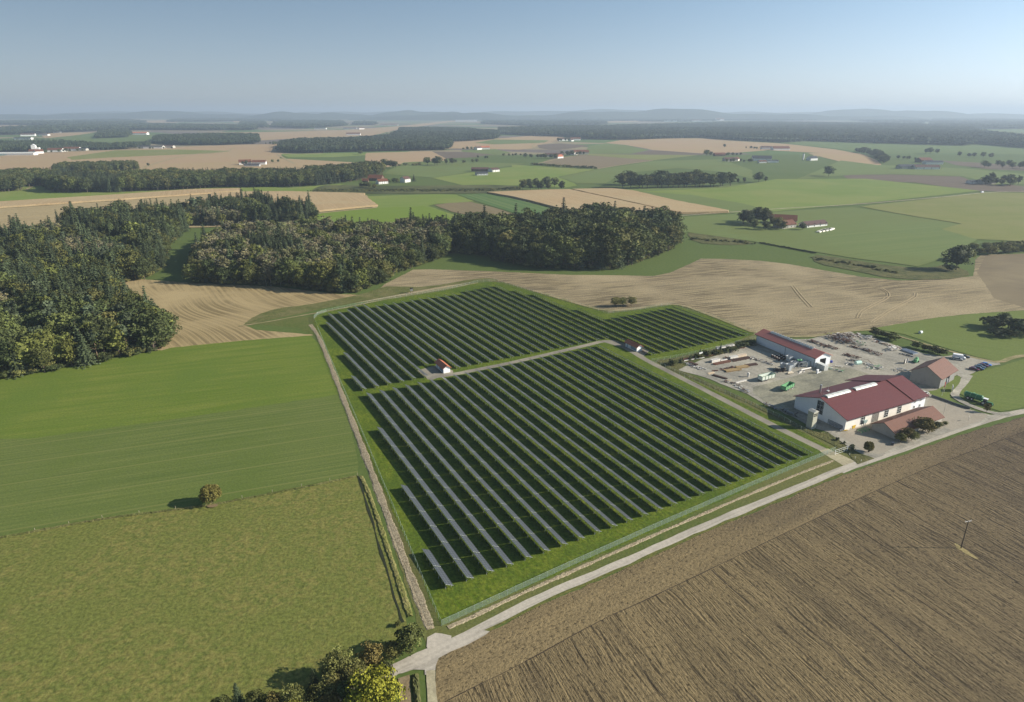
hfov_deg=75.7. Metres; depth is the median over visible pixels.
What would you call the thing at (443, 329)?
solar panel row
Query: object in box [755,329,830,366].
storage hall
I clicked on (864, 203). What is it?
road
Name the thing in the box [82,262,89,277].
spruce tree
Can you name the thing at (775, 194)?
meadow
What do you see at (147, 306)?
broadleaf tree
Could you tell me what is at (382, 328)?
solar panel row
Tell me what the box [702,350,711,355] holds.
bush
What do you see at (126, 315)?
pine tree
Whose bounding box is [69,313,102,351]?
broadleaf tree
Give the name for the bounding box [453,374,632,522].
solar panel row
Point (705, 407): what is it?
solar panel row
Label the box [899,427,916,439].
broadleaf tree
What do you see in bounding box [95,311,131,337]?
broadleaf tree
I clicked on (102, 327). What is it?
broadleaf tree
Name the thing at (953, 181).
ploughed field
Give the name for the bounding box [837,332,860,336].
scrap heap
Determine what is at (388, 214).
meadow
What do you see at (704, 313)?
farm track
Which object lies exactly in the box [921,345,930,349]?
bush
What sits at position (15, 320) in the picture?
broadleaf tree
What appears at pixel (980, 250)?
broadleaf tree
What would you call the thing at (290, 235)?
wood
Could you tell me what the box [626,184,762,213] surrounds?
meadow
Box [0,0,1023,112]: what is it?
sky
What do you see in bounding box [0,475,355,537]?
grass bank
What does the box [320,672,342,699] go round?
broadleaf tree
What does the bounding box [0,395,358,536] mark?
crop field
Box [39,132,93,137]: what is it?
harvested field
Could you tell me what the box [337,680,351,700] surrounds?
broadleaf tree
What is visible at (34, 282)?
pine tree
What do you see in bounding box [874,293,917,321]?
wheel track
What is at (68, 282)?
spruce tree
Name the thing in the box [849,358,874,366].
scrap heap
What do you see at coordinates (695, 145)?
harvested field
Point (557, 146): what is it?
ploughed field
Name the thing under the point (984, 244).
broadleaf tree
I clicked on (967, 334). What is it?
meadow
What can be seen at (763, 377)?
tipping trailer
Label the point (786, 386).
tipping trailer
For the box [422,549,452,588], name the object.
solar panel row
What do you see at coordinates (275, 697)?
broadleaf tree
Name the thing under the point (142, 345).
spruce tree
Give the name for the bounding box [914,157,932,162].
farmhouse
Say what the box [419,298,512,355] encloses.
solar panel row
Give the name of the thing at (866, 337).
scrap heap
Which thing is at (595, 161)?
ploughed field
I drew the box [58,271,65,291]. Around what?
spruce tree
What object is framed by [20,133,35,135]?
farmhouse
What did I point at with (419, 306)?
solar panel row
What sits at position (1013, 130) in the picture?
meadow
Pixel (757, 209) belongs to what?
broadleaf tree
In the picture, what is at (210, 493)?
broadleaf tree
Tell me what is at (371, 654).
broadleaf tree
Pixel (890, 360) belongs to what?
yard
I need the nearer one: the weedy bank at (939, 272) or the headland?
the headland
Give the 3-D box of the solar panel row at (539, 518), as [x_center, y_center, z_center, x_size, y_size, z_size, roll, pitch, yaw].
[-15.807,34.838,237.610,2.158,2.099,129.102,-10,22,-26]
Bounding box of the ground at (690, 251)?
[0,113,1023,701]
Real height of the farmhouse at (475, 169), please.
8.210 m
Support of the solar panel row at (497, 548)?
on the ground at (690, 251)
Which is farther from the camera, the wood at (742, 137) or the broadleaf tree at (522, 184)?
the wood at (742, 137)
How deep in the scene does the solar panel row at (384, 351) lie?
339.92 m
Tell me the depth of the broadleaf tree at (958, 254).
501.37 m
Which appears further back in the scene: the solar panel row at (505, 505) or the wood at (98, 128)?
the wood at (98, 128)
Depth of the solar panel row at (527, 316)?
389.33 m
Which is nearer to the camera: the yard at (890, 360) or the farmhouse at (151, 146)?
the yard at (890, 360)
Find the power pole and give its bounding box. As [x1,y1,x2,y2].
[960,520,971,547]
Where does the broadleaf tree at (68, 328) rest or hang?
on the ground at (690, 251)
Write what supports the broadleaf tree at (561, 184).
on the ground at (690, 251)
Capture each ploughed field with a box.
[432,151,490,157]
[436,202,512,214]
[436,417,1023,701]
[537,143,588,149]
[543,155,651,168]
[634,150,704,154]
[844,174,1023,191]
[942,160,1023,170]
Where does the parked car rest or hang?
on the yard at (890, 360)
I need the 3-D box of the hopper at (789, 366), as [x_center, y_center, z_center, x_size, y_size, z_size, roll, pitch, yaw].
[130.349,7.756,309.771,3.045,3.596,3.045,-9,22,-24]
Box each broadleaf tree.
[0,307,18,325]
[0,314,20,330]
[0,329,17,367]
[0,331,7,366]
[0,340,27,366]
[4,338,34,365]
[9,318,30,328]
[11,290,47,307]
[13,326,28,340]
[15,334,27,341]
[18,302,33,312]
[19,308,32,318]
[20,320,37,333]
[20,335,48,369]
[22,297,54,319]
[23,309,50,326]
[24,345,55,372]
[28,329,60,354]
[32,314,45,327]
[33,295,49,303]
[34,323,58,334]
[41,295,76,308]
[43,312,76,328]
[44,302,81,317]
[47,290,71,296]
[48,331,69,360]
[53,323,78,342]
[56,335,77,365]
[57,323,76,347]
[67,301,88,307]
[68,294,83,304]
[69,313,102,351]
[79,322,104,352]
[86,316,114,351]
[89,298,119,312]
[90,273,116,289]
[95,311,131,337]
[99,297,126,307]
[103,304,116,316]
[104,323,128,355]
[113,308,139,338]
[114,289,126,298]
[116,302,137,312]
[120,291,143,301]
[123,298,146,308]
[125,312,171,350]
[134,310,166,348]
[136,304,170,315]
[137,306,172,326]
[139,311,178,339]
[166,314,182,334]
[198,484,221,503]
[210,694,231,701]
[243,688,265,701]
[260,690,276,701]
[265,691,285,701]
[279,682,305,701]
[303,681,330,701]
[320,643,353,677]
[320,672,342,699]
[333,666,360,687]
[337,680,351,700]
[342,691,366,701]
[345,662,408,701]
[347,657,367,674]
[355,640,383,670]
[372,659,393,675]
[382,640,402,661]
[393,622,423,655]
[519,179,526,189]
[531,178,539,184]
[538,181,543,187]
[540,176,551,187]
[551,177,559,186]
[558,181,564,188]
[610,297,619,306]
[613,172,630,187]
[619,297,627,305]
[620,170,637,184]
[626,176,636,187]
[627,296,636,303]
[634,176,644,187]
[636,174,649,187]
[645,176,654,187]
[651,170,668,184]
[653,174,665,187]
[658,173,666,187]
[664,177,673,186]
[668,175,680,184]
[676,172,693,186]
[676,175,685,186]
[682,173,693,186]
[690,169,703,174]
[692,176,702,186]
[693,173,708,186]
[706,174,721,186]
[715,172,730,185]
[728,172,737,185]
[737,210,751,223]
[747,215,754,224]
[751,207,762,219]
[751,219,758,228]
[753,172,764,181]
[757,207,772,220]
[762,221,771,227]
[771,217,786,227]
[779,221,787,229]
[799,223,805,228]
[822,166,836,175]
[863,441,874,450]
[894,433,906,441]
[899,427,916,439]
[907,430,919,440]
[912,416,936,432]
[931,420,939,430]
[941,244,973,269]
[967,243,978,247]
[977,248,985,254]
[980,242,992,247]
[981,175,994,183]
[983,403,990,410]
[985,246,999,253]
[985,247,995,254]
[997,312,1013,326]
[1000,245,1012,251]
[1006,176,1015,185]
[1009,318,1023,328]
[1011,246,1019,250]
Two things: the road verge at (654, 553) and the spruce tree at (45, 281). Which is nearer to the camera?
the road verge at (654, 553)
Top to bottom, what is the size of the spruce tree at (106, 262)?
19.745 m
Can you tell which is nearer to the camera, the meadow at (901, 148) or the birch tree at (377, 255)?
the birch tree at (377, 255)
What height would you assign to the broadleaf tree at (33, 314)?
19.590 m
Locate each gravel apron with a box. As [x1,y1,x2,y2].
[421,365,452,379]
[605,340,648,356]
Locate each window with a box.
[816,400,824,414]
[883,409,888,417]
[896,405,901,413]
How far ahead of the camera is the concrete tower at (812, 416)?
252.72 m
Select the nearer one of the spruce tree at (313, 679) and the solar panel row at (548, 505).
the spruce tree at (313, 679)
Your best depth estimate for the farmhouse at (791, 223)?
690.56 m
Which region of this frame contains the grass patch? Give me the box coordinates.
[929,376,960,402]
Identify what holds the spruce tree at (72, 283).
on the ground at (690, 251)
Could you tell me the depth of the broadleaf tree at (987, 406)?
266.29 m
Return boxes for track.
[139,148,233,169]
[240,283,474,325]
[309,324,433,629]
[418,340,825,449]
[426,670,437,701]
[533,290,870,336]
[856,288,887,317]
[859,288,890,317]
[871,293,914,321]
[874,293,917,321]
[950,374,1011,414]
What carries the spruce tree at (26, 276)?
on the ground at (690, 251)
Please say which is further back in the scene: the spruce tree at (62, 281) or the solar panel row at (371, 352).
the spruce tree at (62, 281)
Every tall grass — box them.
[359,476,412,616]
[411,673,420,701]
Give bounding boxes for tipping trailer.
[757,372,775,381]
[780,381,794,390]
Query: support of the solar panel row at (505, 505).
on the ground at (690, 251)
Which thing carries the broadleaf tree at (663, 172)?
on the ground at (690, 251)
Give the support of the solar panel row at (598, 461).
on the ground at (690, 251)
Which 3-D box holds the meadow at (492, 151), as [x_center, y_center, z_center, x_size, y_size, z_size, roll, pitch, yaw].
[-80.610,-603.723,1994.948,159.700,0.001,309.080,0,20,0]
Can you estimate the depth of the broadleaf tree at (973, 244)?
578.85 m
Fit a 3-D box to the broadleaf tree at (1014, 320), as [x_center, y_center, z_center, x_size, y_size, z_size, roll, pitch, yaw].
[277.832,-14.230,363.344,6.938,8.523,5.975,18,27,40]
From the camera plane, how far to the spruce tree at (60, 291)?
363.13 m
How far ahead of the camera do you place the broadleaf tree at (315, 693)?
133.02 m
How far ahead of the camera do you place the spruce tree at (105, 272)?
415.14 m
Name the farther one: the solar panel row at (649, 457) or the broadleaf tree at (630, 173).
the broadleaf tree at (630, 173)
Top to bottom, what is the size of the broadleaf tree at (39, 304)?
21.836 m
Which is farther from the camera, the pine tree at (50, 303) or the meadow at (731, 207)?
the meadow at (731, 207)
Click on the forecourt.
(956, 416)
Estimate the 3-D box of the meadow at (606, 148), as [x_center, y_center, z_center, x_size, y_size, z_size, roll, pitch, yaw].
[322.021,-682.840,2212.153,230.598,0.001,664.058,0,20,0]
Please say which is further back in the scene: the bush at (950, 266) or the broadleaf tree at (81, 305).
the bush at (950, 266)
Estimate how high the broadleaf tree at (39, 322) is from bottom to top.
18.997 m
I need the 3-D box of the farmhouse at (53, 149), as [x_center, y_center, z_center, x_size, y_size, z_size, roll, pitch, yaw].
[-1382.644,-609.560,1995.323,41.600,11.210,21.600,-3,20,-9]
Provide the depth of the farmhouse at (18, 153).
1835.89 m
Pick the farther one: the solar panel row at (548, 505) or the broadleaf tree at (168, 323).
the broadleaf tree at (168, 323)
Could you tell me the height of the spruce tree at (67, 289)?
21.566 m
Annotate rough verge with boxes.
[244,278,497,324]
[253,281,858,642]
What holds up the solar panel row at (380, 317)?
on the ground at (690, 251)
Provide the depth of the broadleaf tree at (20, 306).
358.95 m
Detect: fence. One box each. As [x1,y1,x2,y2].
[321,335,441,625]
[329,279,661,312]
[442,448,835,619]
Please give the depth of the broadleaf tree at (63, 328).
318.50 m
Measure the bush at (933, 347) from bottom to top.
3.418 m
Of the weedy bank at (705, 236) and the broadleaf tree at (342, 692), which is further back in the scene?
the weedy bank at (705, 236)
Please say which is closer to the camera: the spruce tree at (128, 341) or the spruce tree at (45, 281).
the spruce tree at (128, 341)
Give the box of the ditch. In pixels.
[357,476,404,621]
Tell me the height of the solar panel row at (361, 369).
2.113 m
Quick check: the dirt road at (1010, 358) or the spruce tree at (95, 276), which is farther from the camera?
the spruce tree at (95, 276)
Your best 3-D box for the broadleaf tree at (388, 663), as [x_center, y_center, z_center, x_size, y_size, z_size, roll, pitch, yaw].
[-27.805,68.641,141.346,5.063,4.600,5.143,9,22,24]
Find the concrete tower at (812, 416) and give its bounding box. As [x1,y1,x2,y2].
[806,408,818,429]
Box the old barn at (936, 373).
[909,357,957,388]
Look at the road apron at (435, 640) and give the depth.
152.42 m
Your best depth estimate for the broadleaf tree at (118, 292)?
375.73 m
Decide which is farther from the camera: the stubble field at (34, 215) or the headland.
the stubble field at (34, 215)
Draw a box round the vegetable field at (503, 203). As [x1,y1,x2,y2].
[457,194,549,215]
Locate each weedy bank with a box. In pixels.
[312,185,518,193]
[688,232,751,244]
[813,255,969,278]
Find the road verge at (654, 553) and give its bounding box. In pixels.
[485,473,843,630]
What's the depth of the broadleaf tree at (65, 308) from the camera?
339.11 m
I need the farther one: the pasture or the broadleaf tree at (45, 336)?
the broadleaf tree at (45, 336)
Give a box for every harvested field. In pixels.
[0,144,389,170]
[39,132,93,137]
[147,120,192,122]
[228,131,297,138]
[261,121,454,139]
[365,151,444,163]
[451,136,563,149]
[607,138,868,155]
[608,121,662,122]
[808,153,880,164]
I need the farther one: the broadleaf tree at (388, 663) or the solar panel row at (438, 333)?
the solar panel row at (438, 333)
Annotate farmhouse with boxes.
[0,152,37,154]
[13,137,33,139]
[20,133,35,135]
[34,149,43,153]
[47,148,64,151]
[63,147,80,150]
[132,132,148,134]
[143,145,164,148]
[238,159,250,164]
[243,163,260,165]
[252,160,266,164]
[346,133,360,134]
[367,174,384,180]
[375,178,387,183]
[400,176,410,182]
[471,167,488,171]
[475,171,487,174]
[488,167,499,171]
[545,153,563,156]
[573,150,588,154]
[713,153,725,155]
[722,157,737,160]
[752,155,771,160]
[760,146,771,148]
[766,160,778,162]
[770,146,789,149]
[770,214,797,223]
[773,219,796,228]
[798,219,827,227]
[806,156,817,160]
[895,164,920,168]
[913,165,939,168]
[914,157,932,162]
[922,160,942,163]
[966,180,977,183]
[976,179,994,183]
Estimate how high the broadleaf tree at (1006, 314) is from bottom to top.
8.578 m
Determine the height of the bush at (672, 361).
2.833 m
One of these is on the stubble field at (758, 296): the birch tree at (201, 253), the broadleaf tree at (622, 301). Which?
the broadleaf tree at (622, 301)
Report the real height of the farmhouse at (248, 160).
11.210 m
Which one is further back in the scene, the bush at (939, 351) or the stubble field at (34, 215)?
the stubble field at (34, 215)
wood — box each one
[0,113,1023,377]
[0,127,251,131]
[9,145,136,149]
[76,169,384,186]
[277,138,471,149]
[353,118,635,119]
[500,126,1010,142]
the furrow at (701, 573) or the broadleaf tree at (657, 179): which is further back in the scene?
the broadleaf tree at (657, 179)
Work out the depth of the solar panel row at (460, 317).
366.36 m
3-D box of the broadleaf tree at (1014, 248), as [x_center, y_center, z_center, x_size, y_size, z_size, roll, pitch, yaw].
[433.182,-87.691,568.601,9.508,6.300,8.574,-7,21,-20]
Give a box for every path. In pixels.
[321,195,377,212]
[820,448,854,465]
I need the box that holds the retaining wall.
[931,395,969,408]
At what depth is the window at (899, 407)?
264.37 m
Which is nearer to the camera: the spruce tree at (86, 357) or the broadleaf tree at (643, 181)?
the spruce tree at (86, 357)
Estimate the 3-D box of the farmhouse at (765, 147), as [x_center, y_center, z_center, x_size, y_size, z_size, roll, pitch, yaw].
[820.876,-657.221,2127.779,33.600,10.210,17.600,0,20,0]
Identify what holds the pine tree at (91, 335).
on the ground at (690, 251)
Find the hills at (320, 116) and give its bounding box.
[231,110,459,119]
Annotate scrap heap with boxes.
[683,362,701,369]
[722,379,749,392]
[750,356,773,364]
[763,402,797,416]
[774,367,785,371]
[806,339,837,349]
[824,332,855,343]
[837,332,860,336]
[842,353,861,358]
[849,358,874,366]
[850,345,882,355]
[859,334,871,339]
[866,365,885,369]
[873,340,900,348]
[887,345,898,351]
[894,367,910,371]
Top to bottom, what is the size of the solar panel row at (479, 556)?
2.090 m
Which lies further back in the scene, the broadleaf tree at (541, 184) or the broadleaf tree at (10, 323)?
the broadleaf tree at (541, 184)
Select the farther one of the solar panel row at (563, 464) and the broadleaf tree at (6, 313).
the broadleaf tree at (6, 313)
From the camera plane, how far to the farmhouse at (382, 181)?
1110.51 m
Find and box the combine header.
[911,357,918,362]
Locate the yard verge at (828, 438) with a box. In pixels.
[656,343,873,463]
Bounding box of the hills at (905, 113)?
[757,109,1023,118]
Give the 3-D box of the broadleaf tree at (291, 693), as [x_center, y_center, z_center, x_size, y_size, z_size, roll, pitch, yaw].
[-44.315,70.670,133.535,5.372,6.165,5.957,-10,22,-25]
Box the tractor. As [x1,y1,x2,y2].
[981,397,993,406]
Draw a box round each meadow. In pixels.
[0,182,308,200]
[32,132,153,142]
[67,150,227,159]
[282,153,365,156]
[293,184,342,191]
[317,206,449,222]
[348,194,472,219]
[385,160,522,177]
[435,166,555,185]
[462,149,510,154]
[477,140,548,143]
[512,165,594,187]
[560,159,752,182]
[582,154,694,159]
[586,143,647,153]
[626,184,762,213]
[641,179,978,210]
[680,207,976,265]
[729,140,1023,154]
[798,160,1023,184]
[861,192,1023,240]
[878,310,1023,360]
[960,359,1023,410]
[985,129,1023,132]
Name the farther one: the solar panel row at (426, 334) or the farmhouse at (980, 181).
the farmhouse at (980, 181)
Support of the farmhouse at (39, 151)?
on the ground at (690, 251)
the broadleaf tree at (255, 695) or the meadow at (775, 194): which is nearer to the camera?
the broadleaf tree at (255, 695)
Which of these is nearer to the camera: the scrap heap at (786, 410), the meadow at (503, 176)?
the scrap heap at (786, 410)
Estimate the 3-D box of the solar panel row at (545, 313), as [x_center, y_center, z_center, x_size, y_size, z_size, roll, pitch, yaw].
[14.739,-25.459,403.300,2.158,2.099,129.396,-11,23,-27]
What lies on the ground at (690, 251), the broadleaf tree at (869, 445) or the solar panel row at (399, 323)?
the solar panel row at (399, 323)
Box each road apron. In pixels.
[394,629,489,674]
[427,633,450,649]
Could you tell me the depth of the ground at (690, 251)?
781.77 m
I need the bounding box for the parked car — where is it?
[969,366,979,370]
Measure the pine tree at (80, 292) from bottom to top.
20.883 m
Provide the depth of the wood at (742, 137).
2735.82 m
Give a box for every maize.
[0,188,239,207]
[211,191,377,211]
[487,189,665,210]
[572,188,728,213]
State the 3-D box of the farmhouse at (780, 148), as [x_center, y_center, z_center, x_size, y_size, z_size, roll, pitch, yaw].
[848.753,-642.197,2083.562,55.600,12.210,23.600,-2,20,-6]
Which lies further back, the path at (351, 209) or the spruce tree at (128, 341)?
the path at (351, 209)
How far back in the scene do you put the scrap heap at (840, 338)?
350.45 m
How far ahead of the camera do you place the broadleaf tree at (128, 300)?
353.86 m
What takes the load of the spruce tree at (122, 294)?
on the stubble field at (206, 313)
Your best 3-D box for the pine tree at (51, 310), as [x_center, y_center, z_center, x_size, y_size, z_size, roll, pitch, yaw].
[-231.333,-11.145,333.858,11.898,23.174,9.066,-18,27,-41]
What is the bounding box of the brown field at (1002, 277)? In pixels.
[977,254,1023,306]
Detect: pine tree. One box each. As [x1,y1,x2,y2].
[3,300,19,308]
[3,308,11,312]
[9,312,26,320]
[22,305,34,311]
[26,325,42,332]
[30,280,40,291]
[39,307,58,325]
[41,300,54,313]
[75,291,86,299]
[80,294,93,304]
[81,303,95,314]
[85,329,100,358]
[110,302,127,311]
[115,324,131,345]
[120,311,131,341]
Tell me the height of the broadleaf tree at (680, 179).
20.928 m
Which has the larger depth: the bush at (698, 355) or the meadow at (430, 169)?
the meadow at (430, 169)
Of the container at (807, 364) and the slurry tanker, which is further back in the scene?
the container at (807, 364)
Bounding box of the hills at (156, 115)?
[0,111,252,118]
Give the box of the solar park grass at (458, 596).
[314,282,832,624]
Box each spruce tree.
[0,260,13,278]
[5,341,32,379]
[8,257,19,277]
[15,261,24,277]
[23,264,31,285]
[40,266,51,291]
[40,282,48,293]
[50,279,56,290]
[54,275,63,291]
[57,263,65,280]
[57,283,63,296]
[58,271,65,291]
[62,266,67,276]
[64,282,71,293]
[66,279,74,293]
[68,323,92,363]
[69,264,81,290]
[69,276,76,289]
[74,331,100,368]
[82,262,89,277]
[89,262,101,287]
[103,266,114,288]
[104,256,117,278]
[104,284,114,302]
[108,247,125,278]
[119,286,125,300]
[120,277,128,293]
[120,323,132,354]
[131,315,155,353]
[142,286,149,303]
[231,683,244,701]
[307,668,318,687]
[335,261,346,291]
[341,255,346,269]
[575,239,585,269]
[595,247,606,270]
[614,231,626,267]
[614,250,624,268]
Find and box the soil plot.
[398,675,410,701]
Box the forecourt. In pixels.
[839,397,986,453]
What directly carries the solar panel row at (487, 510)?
on the ground at (690, 251)
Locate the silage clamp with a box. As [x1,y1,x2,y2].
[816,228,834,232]
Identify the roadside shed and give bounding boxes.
[870,406,944,438]
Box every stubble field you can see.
[0,194,251,228]
[113,278,364,349]
[367,254,1023,335]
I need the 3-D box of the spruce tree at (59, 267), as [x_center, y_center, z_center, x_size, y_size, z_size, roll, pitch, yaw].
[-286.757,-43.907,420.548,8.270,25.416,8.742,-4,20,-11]
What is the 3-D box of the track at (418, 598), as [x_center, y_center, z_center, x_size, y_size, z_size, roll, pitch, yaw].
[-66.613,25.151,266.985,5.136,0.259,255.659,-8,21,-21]
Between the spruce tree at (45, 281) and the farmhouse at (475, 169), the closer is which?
the spruce tree at (45, 281)
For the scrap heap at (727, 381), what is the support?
on the yard at (890, 360)
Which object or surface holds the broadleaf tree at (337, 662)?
on the pasture
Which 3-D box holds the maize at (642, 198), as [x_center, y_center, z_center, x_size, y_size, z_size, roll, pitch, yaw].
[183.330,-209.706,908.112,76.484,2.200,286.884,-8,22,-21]
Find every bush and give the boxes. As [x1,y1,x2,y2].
[667,359,677,364]
[694,353,703,357]
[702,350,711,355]
[721,348,729,352]
[726,345,737,350]
[735,341,749,347]
[869,327,880,335]
[878,330,886,336]
[886,332,901,340]
[910,341,922,347]
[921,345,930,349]
[928,345,938,351]
[935,348,948,354]
[941,263,959,270]
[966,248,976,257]
[979,316,1010,327]
[986,327,1008,336]
[1005,329,1019,336]
[1010,319,1023,333]
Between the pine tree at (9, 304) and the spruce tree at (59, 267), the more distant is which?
the spruce tree at (59, 267)
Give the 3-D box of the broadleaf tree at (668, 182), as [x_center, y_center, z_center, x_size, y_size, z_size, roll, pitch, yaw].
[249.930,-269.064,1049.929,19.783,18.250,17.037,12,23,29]
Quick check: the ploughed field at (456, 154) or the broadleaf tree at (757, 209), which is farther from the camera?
the ploughed field at (456, 154)
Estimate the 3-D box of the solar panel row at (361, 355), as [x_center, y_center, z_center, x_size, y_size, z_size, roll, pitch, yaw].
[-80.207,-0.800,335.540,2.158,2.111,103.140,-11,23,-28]
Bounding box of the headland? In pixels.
[436,418,1023,701]
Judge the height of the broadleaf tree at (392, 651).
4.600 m
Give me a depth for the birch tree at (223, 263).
464.59 m
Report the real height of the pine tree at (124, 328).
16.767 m
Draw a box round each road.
[336,409,1023,701]
[682,191,1015,215]
[887,332,1023,362]
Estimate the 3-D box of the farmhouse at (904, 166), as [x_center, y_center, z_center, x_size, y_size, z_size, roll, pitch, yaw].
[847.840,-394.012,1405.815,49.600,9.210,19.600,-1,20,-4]
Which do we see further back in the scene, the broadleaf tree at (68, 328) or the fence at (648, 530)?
the broadleaf tree at (68, 328)
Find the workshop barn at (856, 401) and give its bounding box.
[794,375,928,429]
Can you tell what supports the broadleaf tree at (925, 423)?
on the forecourt
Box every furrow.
[445,431,1023,701]
[919,524,1023,586]
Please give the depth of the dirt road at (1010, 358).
326.92 m
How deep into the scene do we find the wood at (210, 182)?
1059.95 m
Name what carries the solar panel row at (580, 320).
on the ground at (690, 251)
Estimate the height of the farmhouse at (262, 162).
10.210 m
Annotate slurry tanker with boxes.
[964,391,983,400]
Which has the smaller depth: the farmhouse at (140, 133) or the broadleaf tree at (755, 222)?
the broadleaf tree at (755, 222)
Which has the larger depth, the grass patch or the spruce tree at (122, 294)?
the spruce tree at (122, 294)
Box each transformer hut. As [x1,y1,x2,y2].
[434,359,450,372]
[624,339,641,351]
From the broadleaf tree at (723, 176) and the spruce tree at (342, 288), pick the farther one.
the broadleaf tree at (723, 176)
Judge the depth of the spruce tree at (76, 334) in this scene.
317.94 m
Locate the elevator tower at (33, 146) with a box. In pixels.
[30,144,39,148]
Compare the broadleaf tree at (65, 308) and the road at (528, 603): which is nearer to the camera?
the road at (528, 603)
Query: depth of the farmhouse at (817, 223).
696.65 m
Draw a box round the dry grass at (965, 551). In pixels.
[955,543,977,558]
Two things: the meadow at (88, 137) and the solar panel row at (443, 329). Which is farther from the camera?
the meadow at (88, 137)
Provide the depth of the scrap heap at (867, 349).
335.58 m
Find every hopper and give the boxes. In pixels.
[785,355,792,361]
[785,362,794,371]
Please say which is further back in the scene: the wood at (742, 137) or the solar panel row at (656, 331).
the wood at (742, 137)
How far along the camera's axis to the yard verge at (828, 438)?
267.24 m
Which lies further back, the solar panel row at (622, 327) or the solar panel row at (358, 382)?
the solar panel row at (622, 327)
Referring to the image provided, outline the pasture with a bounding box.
[0,475,406,701]
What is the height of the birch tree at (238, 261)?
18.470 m
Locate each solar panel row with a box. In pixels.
[326,322,390,384]
[328,313,403,381]
[338,311,415,377]
[343,352,378,387]
[348,310,427,376]
[351,375,366,388]
[353,305,428,364]
[363,304,436,359]
[366,392,512,565]
[375,305,459,368]
[377,427,493,574]
[380,390,531,556]
[383,303,470,366]
[392,387,549,552]
[393,302,482,364]
[400,484,473,578]
[401,301,492,361]
[405,385,566,545]
[411,300,501,358]
[418,382,584,539]
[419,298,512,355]
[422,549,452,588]
[428,297,522,354]
[429,379,601,534]
[435,296,532,353]
[442,377,617,525]
[445,295,542,351]
[452,293,551,347]
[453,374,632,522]
[461,293,560,345]
[465,290,572,345]
[465,372,647,515]
[473,288,578,344]
[476,370,662,508]
[481,287,589,342]
[487,367,677,504]
[488,286,598,340]
[496,285,606,338]
[498,365,690,499]
[510,363,703,492]
[515,289,655,353]
[519,360,716,490]
[529,358,731,485]
[532,293,664,351]
[540,356,743,479]
[550,354,754,476]
[559,352,767,472]
[569,350,777,467]
[577,308,672,349]
[578,348,789,462]
[588,346,801,458]
[597,344,812,453]
[611,317,681,347]
[618,315,689,345]
[629,315,697,345]
[635,313,707,342]
[641,311,715,341]
[649,310,723,340]
[658,309,732,337]
[664,307,739,337]
[672,306,747,334]
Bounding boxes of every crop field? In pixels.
[0,336,338,438]
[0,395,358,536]
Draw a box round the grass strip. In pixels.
[447,460,832,628]
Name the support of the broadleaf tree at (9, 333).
on the ground at (690, 251)
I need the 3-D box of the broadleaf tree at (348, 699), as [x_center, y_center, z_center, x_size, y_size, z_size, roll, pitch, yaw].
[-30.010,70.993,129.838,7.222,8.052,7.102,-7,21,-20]
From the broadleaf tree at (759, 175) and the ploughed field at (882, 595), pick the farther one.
the broadleaf tree at (759, 175)
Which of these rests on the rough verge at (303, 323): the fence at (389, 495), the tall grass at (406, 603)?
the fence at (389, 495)
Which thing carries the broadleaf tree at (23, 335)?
on the ground at (690, 251)
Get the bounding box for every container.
[802,360,810,366]
[816,362,828,370]
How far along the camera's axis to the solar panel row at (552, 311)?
397.01 m
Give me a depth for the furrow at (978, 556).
179.67 m
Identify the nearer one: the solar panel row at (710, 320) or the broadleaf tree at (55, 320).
the broadleaf tree at (55, 320)
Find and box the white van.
[952,353,965,359]
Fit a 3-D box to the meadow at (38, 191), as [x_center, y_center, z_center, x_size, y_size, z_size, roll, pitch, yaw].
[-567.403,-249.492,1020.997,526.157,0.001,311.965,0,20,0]
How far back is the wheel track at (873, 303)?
418.54 m
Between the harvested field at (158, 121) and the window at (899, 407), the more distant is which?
the harvested field at (158, 121)
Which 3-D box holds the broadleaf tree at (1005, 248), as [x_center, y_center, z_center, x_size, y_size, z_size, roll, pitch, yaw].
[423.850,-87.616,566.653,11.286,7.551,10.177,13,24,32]
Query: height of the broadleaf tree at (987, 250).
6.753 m
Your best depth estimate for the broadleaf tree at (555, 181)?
1057.30 m
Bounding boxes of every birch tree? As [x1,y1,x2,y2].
[0,293,8,299]
[197,249,206,258]
[216,256,232,267]
[236,257,245,274]
[254,253,267,265]
[262,259,276,279]
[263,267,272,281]
[370,252,385,259]
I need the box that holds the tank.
[854,360,861,364]
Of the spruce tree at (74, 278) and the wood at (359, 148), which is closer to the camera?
the spruce tree at (74, 278)
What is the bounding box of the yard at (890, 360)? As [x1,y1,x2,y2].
[679,332,1008,457]
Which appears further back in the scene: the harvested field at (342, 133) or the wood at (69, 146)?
the harvested field at (342, 133)
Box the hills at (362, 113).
[42,111,394,114]
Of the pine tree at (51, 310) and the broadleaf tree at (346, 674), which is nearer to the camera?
the broadleaf tree at (346, 674)
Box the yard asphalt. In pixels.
[753,367,869,415]
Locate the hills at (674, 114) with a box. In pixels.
[350,109,930,120]
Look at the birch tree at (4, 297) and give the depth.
385.55 m
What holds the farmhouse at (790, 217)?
on the ground at (690, 251)
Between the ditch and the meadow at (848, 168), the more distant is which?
the meadow at (848, 168)

